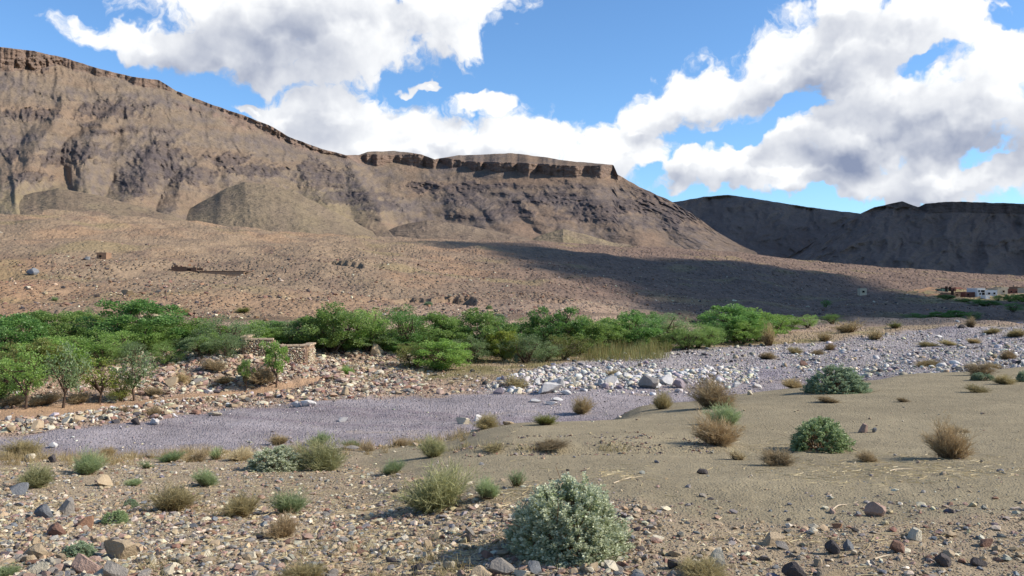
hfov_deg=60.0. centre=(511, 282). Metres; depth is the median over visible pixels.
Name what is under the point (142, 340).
tree
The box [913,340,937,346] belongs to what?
shrub
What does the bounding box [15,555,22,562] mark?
rock
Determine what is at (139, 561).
rock
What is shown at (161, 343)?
bush
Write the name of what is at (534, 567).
rock
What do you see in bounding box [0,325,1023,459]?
riverbed
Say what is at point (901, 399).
shrub
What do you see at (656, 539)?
rock
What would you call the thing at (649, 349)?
reeds
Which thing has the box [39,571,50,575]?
rock
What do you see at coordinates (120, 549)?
rock
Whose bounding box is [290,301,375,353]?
tree
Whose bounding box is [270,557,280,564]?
rock
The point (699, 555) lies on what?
rock
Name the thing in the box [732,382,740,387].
boulder
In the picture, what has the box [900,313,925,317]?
bush
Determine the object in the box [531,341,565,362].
tree
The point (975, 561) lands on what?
rock
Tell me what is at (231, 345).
tree
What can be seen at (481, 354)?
tree
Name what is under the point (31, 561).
rock
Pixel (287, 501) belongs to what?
shrub
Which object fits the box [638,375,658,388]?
boulder
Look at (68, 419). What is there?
rock
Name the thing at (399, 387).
bank rubble
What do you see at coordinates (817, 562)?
rock
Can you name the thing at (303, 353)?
stone enclosure
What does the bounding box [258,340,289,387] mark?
tree
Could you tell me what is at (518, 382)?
shrub
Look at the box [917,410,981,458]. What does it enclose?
shrub
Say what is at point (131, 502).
saltbush
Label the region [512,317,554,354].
tree
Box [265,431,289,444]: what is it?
shrub
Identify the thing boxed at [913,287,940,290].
field wall
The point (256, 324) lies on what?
tree
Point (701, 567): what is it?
shrub
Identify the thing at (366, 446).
shrub
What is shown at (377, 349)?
boulder
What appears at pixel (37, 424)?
rock
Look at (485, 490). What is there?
shrub
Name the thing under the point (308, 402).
boulder
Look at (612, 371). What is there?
shrub
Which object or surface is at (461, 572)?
rock
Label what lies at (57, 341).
tree
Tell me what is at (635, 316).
tree
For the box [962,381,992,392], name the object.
shrub
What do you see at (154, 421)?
boulder
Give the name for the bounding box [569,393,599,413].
shrub
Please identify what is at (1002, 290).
house
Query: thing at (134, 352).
tree
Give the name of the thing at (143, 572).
rock
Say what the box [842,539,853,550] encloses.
rock
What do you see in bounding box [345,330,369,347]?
bush
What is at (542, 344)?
bush
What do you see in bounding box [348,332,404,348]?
bush
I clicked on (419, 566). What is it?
rock
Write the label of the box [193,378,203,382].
boulder
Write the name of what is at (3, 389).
tree
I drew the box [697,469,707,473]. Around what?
rock
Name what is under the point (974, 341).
shrub
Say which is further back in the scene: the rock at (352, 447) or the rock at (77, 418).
the rock at (77, 418)
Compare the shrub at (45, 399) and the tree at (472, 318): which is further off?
the tree at (472, 318)
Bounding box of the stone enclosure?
[240,334,315,365]
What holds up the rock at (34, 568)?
on the ground at (937, 393)
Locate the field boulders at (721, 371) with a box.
[463,325,1023,395]
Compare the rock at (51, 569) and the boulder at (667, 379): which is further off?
the boulder at (667, 379)
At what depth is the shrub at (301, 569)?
6.44 m
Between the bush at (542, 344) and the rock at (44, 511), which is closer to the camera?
the rock at (44, 511)
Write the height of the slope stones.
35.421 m
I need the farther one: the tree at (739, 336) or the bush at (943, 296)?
the bush at (943, 296)
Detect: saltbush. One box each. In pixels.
[57,539,98,557]
[98,510,131,524]
[122,498,139,507]
[235,444,307,472]
[496,467,637,567]
[778,416,857,453]
[788,363,874,393]
[970,372,994,380]
[1015,370,1023,381]
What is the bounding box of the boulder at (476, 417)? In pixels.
[474,414,481,420]
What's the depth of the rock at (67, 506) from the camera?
9.67 m
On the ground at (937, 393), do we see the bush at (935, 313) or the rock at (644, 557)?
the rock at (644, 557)
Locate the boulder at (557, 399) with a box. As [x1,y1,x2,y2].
[553,397,562,400]
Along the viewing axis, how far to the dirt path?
45.28 m
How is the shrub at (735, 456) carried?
on the ground at (937, 393)
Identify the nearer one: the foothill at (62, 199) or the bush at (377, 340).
the bush at (377, 340)
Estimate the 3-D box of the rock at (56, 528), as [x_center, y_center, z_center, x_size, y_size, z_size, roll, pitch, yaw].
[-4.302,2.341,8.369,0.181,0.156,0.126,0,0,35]
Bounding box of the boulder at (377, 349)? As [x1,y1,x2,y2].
[370,343,383,355]
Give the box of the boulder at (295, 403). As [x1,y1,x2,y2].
[291,401,299,406]
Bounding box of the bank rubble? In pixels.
[0,329,771,434]
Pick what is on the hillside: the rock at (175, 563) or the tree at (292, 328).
the tree at (292, 328)
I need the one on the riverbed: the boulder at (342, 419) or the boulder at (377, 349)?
the boulder at (342, 419)
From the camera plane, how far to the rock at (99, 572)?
6.53 m
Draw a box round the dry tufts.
[0,456,507,575]
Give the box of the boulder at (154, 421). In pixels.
[150,418,158,424]
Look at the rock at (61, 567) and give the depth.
6.67 m
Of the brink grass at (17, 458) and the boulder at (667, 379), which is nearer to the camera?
the brink grass at (17, 458)
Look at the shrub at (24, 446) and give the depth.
31.23 m
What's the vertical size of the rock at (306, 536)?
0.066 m
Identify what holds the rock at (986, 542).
on the ground at (937, 393)
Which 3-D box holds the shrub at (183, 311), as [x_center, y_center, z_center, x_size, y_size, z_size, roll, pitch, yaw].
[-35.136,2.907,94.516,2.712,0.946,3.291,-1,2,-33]
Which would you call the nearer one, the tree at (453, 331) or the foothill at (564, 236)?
the tree at (453, 331)
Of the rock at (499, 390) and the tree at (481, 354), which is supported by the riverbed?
the rock at (499, 390)
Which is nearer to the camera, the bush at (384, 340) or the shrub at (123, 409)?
the shrub at (123, 409)
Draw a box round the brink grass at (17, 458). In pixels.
[0,424,472,466]
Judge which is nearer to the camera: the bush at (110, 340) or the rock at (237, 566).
the rock at (237, 566)
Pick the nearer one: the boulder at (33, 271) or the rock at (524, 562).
the rock at (524, 562)
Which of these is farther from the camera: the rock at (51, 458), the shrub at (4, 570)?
the rock at (51, 458)
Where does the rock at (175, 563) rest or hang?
on the ground at (937, 393)
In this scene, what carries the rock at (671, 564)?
on the ground at (937, 393)
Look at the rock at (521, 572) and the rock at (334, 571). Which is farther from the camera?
the rock at (334, 571)
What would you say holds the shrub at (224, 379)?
on the hillside
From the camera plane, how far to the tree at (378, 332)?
64.47 m
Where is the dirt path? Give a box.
[0,375,327,421]
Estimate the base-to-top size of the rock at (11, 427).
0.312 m
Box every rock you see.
[0,558,14,565]
[7,425,15,431]
[9,482,28,494]
[15,418,23,422]
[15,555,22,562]
[21,555,35,561]
[22,573,36,575]
[23,543,48,557]
[24,454,34,460]
[24,559,37,563]
[26,562,49,573]
[30,420,43,428]
[31,537,38,544]
[34,504,52,518]
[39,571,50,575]
[46,417,54,423]
[47,522,65,535]
[47,567,58,574]
[48,454,55,462]
[49,558,55,565]
[54,564,65,570]
[54,571,63,575]
[55,553,66,559]
[57,497,74,514]
[61,416,73,423]
[71,553,99,573]
[73,415,86,422]
[77,516,93,527]
[89,556,100,560]
[92,535,104,542]
[93,410,106,413]
[93,568,103,575]
[95,474,112,485]
[103,560,128,575]
[104,540,137,558]
[107,413,112,419]
[132,559,143,563]
[138,569,151,575]
[147,452,159,457]
[149,555,156,565]
[161,564,173,575]
[167,562,180,567]
[177,556,191,563]
[182,540,191,545]
[197,554,206,560]
[200,557,215,563]
[204,549,212,556]
[233,564,241,569]
[236,559,248,564]
[242,553,251,560]
[245,551,256,558]
[255,551,260,556]
[261,572,272,575]
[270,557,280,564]
[275,563,284,569]
[302,533,313,539]
[328,568,338,575]
[344,544,355,549]
[345,445,359,448]
[357,549,367,555]
[385,557,396,563]
[412,545,423,549]
[414,563,423,570]
[423,540,431,549]
[442,561,454,568]
[456,570,465,575]
[460,533,471,541]
[462,543,470,548]
[465,527,474,535]
[470,565,492,575]
[481,550,492,558]
[488,558,514,574]
[493,387,503,393]
[497,549,509,555]
[514,570,529,575]
[521,560,527,566]
[528,560,541,573]
[580,563,586,570]
[584,562,597,572]
[585,567,593,571]
[600,383,608,388]
[604,560,618,570]
[616,561,628,565]
[623,372,632,377]
[641,554,647,559]
[650,537,661,542]
[653,535,663,539]
[667,559,682,568]
[668,551,681,555]
[692,554,702,558]
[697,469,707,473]
[709,547,725,565]
[752,383,761,388]
[762,532,785,545]
[775,541,788,549]
[781,561,806,575]
[808,523,818,527]
[813,558,822,566]
[816,568,846,575]
[824,540,839,553]
[832,523,842,528]
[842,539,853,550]
[858,423,867,432]
[864,501,885,515]
[889,539,904,552]
[907,527,921,540]
[934,553,950,566]
[942,549,954,557]
[944,530,956,536]
[970,557,987,566]
[980,538,992,546]
[991,545,1001,551]
[1015,552,1022,557]
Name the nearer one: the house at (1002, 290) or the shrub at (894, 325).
the shrub at (894, 325)
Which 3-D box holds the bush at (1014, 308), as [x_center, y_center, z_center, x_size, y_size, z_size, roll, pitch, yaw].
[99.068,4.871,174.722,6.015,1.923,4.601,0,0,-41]
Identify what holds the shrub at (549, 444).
on the ground at (937, 393)
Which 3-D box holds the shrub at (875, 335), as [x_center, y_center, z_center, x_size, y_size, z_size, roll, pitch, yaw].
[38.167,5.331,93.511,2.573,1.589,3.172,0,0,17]
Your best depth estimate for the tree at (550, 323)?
72.26 m
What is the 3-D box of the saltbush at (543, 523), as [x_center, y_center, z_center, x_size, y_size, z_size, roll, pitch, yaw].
[0.422,1.879,7.064,1.183,0.723,1.090,0,0,17]
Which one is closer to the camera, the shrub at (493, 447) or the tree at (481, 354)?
the shrub at (493, 447)
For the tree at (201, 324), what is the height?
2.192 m
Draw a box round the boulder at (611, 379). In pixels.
[604,375,616,384]
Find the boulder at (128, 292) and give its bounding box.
[121,290,133,294]
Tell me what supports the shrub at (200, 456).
on the ground at (937, 393)
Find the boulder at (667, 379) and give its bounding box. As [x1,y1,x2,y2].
[659,374,672,384]
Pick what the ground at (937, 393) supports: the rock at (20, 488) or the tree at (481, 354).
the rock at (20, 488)
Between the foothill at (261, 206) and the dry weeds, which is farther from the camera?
the foothill at (261, 206)
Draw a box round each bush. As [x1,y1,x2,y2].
[93,336,126,356]
[142,339,183,352]
[172,334,211,347]
[244,327,279,339]
[260,331,296,343]
[261,321,298,339]
[270,327,299,343]
[338,336,359,351]
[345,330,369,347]
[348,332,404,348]
[372,331,401,348]
[384,338,426,352]
[408,334,444,351]
[522,334,549,351]
[651,322,679,341]
[695,325,728,346]
[791,314,819,327]
[820,300,831,307]
[820,314,844,323]
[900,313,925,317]
[922,311,948,317]
[934,294,955,299]
[941,310,971,318]
[953,298,974,301]
[963,311,984,319]
[966,300,1003,306]
[989,295,1000,300]
[998,294,1017,301]
[1001,303,1023,311]
[1008,294,1023,301]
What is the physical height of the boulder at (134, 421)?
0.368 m
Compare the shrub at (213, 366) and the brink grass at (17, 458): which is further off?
the shrub at (213, 366)
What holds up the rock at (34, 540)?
on the ground at (937, 393)
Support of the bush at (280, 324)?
on the hillside
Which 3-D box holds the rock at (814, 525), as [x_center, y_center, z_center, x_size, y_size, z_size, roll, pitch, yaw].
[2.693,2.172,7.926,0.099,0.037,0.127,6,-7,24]
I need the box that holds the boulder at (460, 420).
[456,417,469,423]
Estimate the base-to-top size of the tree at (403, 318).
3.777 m
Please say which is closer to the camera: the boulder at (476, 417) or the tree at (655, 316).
the boulder at (476, 417)
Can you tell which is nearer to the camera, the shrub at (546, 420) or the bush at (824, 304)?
the shrub at (546, 420)
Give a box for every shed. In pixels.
[936,286,947,291]
[981,295,989,298]
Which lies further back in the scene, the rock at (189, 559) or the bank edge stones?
the bank edge stones
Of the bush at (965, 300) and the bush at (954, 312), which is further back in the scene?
the bush at (965, 300)
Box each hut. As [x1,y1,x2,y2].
[96,252,111,258]
[857,288,866,295]
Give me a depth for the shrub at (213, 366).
51.28 m
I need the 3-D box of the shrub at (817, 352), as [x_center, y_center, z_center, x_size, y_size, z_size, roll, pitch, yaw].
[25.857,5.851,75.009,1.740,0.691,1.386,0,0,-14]
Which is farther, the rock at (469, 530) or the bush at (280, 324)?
the bush at (280, 324)
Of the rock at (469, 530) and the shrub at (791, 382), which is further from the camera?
the shrub at (791, 382)
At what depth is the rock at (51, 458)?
17.23 m
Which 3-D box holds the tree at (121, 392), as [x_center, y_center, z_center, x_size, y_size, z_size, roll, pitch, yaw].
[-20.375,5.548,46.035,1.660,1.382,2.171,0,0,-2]
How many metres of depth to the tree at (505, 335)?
66.77 m
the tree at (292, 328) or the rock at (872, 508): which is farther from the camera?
the tree at (292, 328)
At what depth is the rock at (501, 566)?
6.50 m
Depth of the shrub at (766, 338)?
85.46 m
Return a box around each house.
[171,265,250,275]
[940,290,960,296]
[955,292,974,296]
[967,288,984,296]
[985,290,996,295]
[987,288,1007,293]
[1008,289,1017,293]
[1017,288,1023,292]
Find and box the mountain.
[0,47,756,254]
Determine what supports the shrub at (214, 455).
on the ground at (937, 393)
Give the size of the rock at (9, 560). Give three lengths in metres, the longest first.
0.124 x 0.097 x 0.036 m
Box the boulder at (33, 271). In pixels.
[26,268,38,274]
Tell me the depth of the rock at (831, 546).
6.99 m
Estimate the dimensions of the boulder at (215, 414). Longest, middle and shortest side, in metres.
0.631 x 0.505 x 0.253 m
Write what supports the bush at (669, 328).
on the hillside
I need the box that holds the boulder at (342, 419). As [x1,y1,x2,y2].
[338,417,347,421]
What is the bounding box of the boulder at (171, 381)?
[165,377,178,386]
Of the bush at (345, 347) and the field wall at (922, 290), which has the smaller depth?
the bush at (345, 347)
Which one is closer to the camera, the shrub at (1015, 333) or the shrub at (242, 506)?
the shrub at (242, 506)
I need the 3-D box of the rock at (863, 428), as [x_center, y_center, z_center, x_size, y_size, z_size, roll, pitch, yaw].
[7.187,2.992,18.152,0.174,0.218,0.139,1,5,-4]
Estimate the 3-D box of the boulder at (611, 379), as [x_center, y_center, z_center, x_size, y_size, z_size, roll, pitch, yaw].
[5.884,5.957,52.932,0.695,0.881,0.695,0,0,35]
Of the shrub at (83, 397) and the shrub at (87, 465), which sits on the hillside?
the shrub at (83, 397)
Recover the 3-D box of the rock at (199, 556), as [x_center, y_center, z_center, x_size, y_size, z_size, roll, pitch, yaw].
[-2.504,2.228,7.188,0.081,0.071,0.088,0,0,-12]
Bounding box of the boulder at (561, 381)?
[557,377,564,386]
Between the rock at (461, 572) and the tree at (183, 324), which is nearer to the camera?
the rock at (461, 572)
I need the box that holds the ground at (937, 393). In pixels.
[0,367,1023,575]
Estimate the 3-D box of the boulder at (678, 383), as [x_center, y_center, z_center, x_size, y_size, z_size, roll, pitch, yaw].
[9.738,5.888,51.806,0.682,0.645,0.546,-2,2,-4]
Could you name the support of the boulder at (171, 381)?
on the hillside
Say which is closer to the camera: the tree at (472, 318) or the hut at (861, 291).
the tree at (472, 318)
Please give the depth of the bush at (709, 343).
81.45 m
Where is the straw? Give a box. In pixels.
[0,425,1023,575]
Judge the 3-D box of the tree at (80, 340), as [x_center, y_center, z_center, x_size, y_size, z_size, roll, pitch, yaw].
[-24.569,3.721,51.978,4.915,2.116,4.980,0,0,-10]
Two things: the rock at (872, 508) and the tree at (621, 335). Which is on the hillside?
the tree at (621, 335)
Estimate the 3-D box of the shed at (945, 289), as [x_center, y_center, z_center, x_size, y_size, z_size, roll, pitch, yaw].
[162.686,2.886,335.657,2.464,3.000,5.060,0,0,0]
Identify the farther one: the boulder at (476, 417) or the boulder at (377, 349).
the boulder at (377, 349)
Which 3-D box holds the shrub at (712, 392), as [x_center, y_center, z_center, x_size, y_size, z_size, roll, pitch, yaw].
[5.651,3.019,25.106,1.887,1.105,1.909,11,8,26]
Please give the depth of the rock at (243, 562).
7.00 m
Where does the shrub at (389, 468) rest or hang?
on the ground at (937, 393)
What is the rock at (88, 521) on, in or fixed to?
on the ground at (937, 393)
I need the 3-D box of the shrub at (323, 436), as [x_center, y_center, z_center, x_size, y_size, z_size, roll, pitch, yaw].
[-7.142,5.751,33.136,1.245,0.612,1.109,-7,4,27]
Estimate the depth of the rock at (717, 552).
6.62 m
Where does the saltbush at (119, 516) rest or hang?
on the ground at (937, 393)
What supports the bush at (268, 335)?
on the hillside
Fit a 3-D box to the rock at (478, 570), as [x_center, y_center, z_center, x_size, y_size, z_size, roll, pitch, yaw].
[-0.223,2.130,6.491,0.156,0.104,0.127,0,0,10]
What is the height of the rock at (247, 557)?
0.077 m
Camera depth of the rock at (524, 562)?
6.67 m
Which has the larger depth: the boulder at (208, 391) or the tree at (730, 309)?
the tree at (730, 309)
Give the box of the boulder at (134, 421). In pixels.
[131,418,139,424]
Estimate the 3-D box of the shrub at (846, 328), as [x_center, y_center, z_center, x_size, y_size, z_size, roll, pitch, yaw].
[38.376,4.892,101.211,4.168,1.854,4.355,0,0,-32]
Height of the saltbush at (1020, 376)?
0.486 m
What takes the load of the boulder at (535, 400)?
on the riverbed
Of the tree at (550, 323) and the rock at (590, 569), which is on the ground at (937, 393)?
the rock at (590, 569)
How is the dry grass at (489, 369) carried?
on the hillside
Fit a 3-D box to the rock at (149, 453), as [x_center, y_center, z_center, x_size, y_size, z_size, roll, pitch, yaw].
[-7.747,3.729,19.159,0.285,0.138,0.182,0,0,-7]
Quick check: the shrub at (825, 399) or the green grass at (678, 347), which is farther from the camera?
the green grass at (678, 347)
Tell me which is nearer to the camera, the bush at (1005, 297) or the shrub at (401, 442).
the shrub at (401, 442)
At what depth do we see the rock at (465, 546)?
7.46 m
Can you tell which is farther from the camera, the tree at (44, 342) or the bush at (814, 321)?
the bush at (814, 321)
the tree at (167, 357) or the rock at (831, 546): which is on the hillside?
the tree at (167, 357)
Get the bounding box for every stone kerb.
[0,405,137,427]
[143,391,253,405]
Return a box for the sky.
[0,0,1023,213]
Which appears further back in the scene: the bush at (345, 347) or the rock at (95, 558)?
the bush at (345, 347)
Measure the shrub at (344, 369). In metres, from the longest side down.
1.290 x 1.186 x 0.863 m
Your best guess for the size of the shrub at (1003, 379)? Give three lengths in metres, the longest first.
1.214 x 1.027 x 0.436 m
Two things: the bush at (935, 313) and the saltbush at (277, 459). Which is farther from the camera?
the bush at (935, 313)
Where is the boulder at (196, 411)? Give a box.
[192,409,200,414]
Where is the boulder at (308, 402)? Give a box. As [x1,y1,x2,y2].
[300,400,315,405]
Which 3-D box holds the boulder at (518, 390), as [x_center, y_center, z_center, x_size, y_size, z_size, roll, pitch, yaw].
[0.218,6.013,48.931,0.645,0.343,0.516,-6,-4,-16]
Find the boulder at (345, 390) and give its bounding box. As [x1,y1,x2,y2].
[341,386,348,394]
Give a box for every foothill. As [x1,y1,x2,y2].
[19,188,186,220]
[186,182,375,236]
[388,220,536,241]
[532,229,631,246]
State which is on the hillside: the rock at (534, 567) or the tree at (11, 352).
the tree at (11, 352)
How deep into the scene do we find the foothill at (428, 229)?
516.73 m
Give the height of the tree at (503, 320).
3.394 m
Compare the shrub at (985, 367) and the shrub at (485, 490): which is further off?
the shrub at (985, 367)
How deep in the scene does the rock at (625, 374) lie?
55.14 m
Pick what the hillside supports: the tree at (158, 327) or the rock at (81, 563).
the tree at (158, 327)
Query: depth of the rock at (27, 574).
6.42 m
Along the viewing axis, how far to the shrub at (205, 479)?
12.47 m
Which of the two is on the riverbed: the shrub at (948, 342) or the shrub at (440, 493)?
the shrub at (948, 342)
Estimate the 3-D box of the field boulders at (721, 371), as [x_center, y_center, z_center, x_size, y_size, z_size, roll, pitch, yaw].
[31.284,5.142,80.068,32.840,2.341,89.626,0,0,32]
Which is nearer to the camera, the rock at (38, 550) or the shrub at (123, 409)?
the rock at (38, 550)
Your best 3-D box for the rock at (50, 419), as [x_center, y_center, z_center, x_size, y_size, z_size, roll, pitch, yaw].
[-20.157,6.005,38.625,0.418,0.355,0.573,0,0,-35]
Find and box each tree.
[0,309,97,347]
[0,313,55,359]
[0,336,105,371]
[0,342,44,375]
[0,344,49,408]
[0,358,44,402]
[9,337,74,376]
[40,341,93,407]
[42,310,104,340]
[56,329,138,361]
[67,356,129,403]
[71,306,109,330]
[72,318,124,342]
[75,298,195,346]
[82,342,123,366]
[104,377,134,401]
[110,348,158,400]
[112,316,184,350]
[112,323,181,356]
[113,340,149,365]
[149,342,189,364]
[155,320,210,347]
[169,317,228,341]
[177,336,218,356]
[189,315,268,350]
[191,331,228,355]
[207,333,250,357]
[229,320,295,339]
[237,359,255,390]
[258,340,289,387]
[259,320,296,336]
[269,319,329,343]
[287,317,330,348]
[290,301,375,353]
[346,307,408,351]
[356,325,401,350]
[376,304,439,345]
[393,341,437,367]
[397,311,463,351]
[406,338,472,370]
[429,316,481,355]
[442,307,517,359]
[450,334,491,363]
[472,316,531,353]
[477,329,526,360]
[495,333,548,362]
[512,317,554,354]
[520,306,590,348]
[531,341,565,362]
[546,314,618,353]
[548,334,593,359]
[574,317,632,350]
[603,309,664,348]
[634,311,672,330]
[639,312,703,346]
[651,327,706,349]
[671,322,724,347]
[692,303,780,342]
[702,320,735,344]
[720,307,791,341]
[720,319,770,343]
[760,314,807,330]
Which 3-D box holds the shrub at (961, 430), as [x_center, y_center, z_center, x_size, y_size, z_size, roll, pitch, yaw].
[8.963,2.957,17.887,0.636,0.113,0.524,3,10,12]
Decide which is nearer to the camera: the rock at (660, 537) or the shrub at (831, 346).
the rock at (660, 537)
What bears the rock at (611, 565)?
on the ground at (937, 393)
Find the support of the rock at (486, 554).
on the ground at (937, 393)
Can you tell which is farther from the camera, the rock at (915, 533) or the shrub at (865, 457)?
the shrub at (865, 457)
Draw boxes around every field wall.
[906,289,936,292]
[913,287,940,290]
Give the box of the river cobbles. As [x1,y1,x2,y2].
[17,379,876,455]
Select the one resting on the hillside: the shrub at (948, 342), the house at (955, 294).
the house at (955, 294)
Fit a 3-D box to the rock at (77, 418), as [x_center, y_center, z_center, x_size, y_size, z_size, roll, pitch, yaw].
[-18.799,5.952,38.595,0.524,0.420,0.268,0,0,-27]
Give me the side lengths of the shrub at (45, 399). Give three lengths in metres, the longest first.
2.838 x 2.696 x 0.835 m
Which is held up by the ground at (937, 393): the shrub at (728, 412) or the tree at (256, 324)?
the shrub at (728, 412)
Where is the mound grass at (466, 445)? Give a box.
[445,437,631,452]
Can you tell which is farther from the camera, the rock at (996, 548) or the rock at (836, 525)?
the rock at (836, 525)
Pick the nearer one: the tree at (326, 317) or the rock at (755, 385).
the rock at (755, 385)
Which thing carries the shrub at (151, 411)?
on the hillside
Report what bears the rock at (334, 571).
on the ground at (937, 393)
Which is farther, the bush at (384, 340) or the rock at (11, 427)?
the bush at (384, 340)
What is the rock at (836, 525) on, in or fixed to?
on the ground at (937, 393)
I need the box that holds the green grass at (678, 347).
[514,345,683,359]
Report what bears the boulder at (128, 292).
on the hillside
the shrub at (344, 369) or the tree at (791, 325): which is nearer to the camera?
the shrub at (344, 369)
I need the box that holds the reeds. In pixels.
[581,336,670,361]
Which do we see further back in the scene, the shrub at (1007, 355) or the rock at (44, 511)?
the shrub at (1007, 355)
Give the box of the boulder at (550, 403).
[545,401,557,404]
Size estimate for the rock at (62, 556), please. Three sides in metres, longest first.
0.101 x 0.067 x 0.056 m
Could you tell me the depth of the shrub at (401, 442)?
20.56 m
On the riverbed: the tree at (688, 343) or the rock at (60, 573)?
the tree at (688, 343)
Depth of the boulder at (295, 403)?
43.22 m
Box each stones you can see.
[0,213,1022,320]
[0,394,735,463]
[0,406,1023,575]
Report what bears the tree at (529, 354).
on the hillside
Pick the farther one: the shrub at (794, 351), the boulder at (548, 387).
the shrub at (794, 351)
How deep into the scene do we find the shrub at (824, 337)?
92.36 m
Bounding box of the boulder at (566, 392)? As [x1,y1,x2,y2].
[560,390,571,394]
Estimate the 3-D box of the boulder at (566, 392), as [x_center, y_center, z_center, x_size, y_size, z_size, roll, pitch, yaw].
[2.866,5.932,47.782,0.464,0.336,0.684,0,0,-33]
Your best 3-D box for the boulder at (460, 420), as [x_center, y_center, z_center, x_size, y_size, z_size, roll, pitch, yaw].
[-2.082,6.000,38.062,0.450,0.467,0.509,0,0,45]
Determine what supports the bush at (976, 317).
on the hillside
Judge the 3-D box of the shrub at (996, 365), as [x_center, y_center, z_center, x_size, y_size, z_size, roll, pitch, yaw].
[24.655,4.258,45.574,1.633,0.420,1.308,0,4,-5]
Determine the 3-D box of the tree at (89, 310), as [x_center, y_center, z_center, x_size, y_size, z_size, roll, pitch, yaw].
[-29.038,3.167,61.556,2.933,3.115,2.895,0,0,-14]
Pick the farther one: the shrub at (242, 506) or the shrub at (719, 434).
the shrub at (719, 434)
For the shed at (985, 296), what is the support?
on the hillside
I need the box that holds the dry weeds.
[0,445,1019,574]
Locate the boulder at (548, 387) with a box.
[538,382,562,393]
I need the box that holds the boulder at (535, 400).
[530,399,540,402]
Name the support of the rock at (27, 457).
on the ground at (937, 393)
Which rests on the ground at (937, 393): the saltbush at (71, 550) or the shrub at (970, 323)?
the saltbush at (71, 550)
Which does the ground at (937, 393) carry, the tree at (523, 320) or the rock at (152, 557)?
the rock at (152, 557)
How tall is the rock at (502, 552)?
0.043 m
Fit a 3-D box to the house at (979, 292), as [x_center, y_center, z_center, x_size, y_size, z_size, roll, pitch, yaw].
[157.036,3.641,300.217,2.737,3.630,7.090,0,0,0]
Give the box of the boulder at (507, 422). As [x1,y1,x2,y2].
[503,421,513,424]
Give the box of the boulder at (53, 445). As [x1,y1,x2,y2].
[49,442,57,447]
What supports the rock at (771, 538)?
on the ground at (937, 393)
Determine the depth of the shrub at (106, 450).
31.64 m
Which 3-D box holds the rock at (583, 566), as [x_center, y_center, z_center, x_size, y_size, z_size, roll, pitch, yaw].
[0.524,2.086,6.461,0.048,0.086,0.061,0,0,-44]
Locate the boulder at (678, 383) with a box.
[673,378,684,387]
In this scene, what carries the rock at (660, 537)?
on the ground at (937, 393)
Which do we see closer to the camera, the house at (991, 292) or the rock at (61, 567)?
the rock at (61, 567)
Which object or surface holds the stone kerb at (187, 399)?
on the hillside
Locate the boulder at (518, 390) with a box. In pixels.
[512,388,521,393]
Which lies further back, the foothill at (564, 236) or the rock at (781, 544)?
the foothill at (564, 236)
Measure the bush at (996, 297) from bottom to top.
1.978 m
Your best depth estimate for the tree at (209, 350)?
53.57 m
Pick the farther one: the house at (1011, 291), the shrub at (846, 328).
the house at (1011, 291)
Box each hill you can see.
[673,195,859,257]
[786,201,1023,275]
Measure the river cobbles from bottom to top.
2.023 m
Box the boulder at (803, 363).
[800,360,807,365]
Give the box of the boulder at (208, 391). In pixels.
[203,390,213,393]
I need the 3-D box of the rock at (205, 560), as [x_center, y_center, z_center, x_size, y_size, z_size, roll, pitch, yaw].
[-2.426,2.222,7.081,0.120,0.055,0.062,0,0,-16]
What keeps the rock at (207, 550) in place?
on the ground at (937, 393)
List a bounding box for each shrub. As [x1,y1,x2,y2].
[0,393,29,407]
[0,434,50,456]
[0,562,26,575]
[14,460,62,488]
[18,386,68,406]
[61,388,93,404]
[69,445,112,474]
[98,444,117,455]
[120,404,131,411]
[121,476,142,486]
[136,460,153,468]
[137,476,207,511]
[142,386,164,394]
[142,405,163,414]
[155,449,185,462]
[173,307,192,313]
[173,371,194,383]
[180,449,212,461]
[189,465,220,486]
[193,357,228,370]
[208,446,225,459]
[212,374,236,383]
[213,486,273,517]
[223,444,254,460]
[235,306,251,312]
[243,362,279,384]
[261,504,301,538]
[263,484,313,513]
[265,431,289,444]
[270,557,330,575]
[289,431,355,471]
[307,430,333,445]
[339,362,354,373]
[340,439,360,445]
[359,443,374,450]
[377,455,483,514]
[379,458,407,474]
[393,437,406,446]
[410,432,448,457]
[465,411,502,429]
[474,475,501,498]
[478,441,511,452]
[499,368,539,388]
[503,470,527,487]
[530,436,574,450]
[531,412,558,424]
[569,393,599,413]
[603,368,623,374]
[651,387,675,408]
[656,340,676,351]
[669,549,734,575]
[681,369,739,408]
[681,402,749,447]
[699,396,744,425]
[722,446,751,459]
[753,441,801,466]
[756,351,777,359]
[760,318,776,345]
[781,378,805,387]
[786,344,804,353]
[808,349,825,354]
[812,393,841,402]
[813,328,833,341]
[824,341,835,349]
[828,318,866,332]
[852,446,879,461]
[861,325,886,339]
[886,321,902,327]
[894,397,910,401]
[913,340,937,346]
[914,358,944,366]
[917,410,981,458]
[938,339,956,345]
[945,426,969,432]
[962,360,1001,374]
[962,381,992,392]
[964,315,976,327]
[966,338,980,343]
[982,327,1009,333]
[989,362,1005,368]
[993,374,1022,383]
[998,347,1018,359]
[1002,326,1023,336]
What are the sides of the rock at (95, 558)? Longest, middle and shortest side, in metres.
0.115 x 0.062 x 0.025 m
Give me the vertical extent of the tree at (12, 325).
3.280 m
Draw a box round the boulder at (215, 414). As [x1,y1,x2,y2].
[208,412,221,415]
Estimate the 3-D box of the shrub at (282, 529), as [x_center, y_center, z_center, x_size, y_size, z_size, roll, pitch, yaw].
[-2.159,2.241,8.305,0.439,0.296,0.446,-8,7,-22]
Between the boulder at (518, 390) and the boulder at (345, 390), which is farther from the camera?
the boulder at (518, 390)
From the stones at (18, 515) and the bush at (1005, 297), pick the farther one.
the bush at (1005, 297)
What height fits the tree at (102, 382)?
2.530 m
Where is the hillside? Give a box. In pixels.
[0,209,1023,437]
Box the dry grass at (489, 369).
[328,329,831,382]

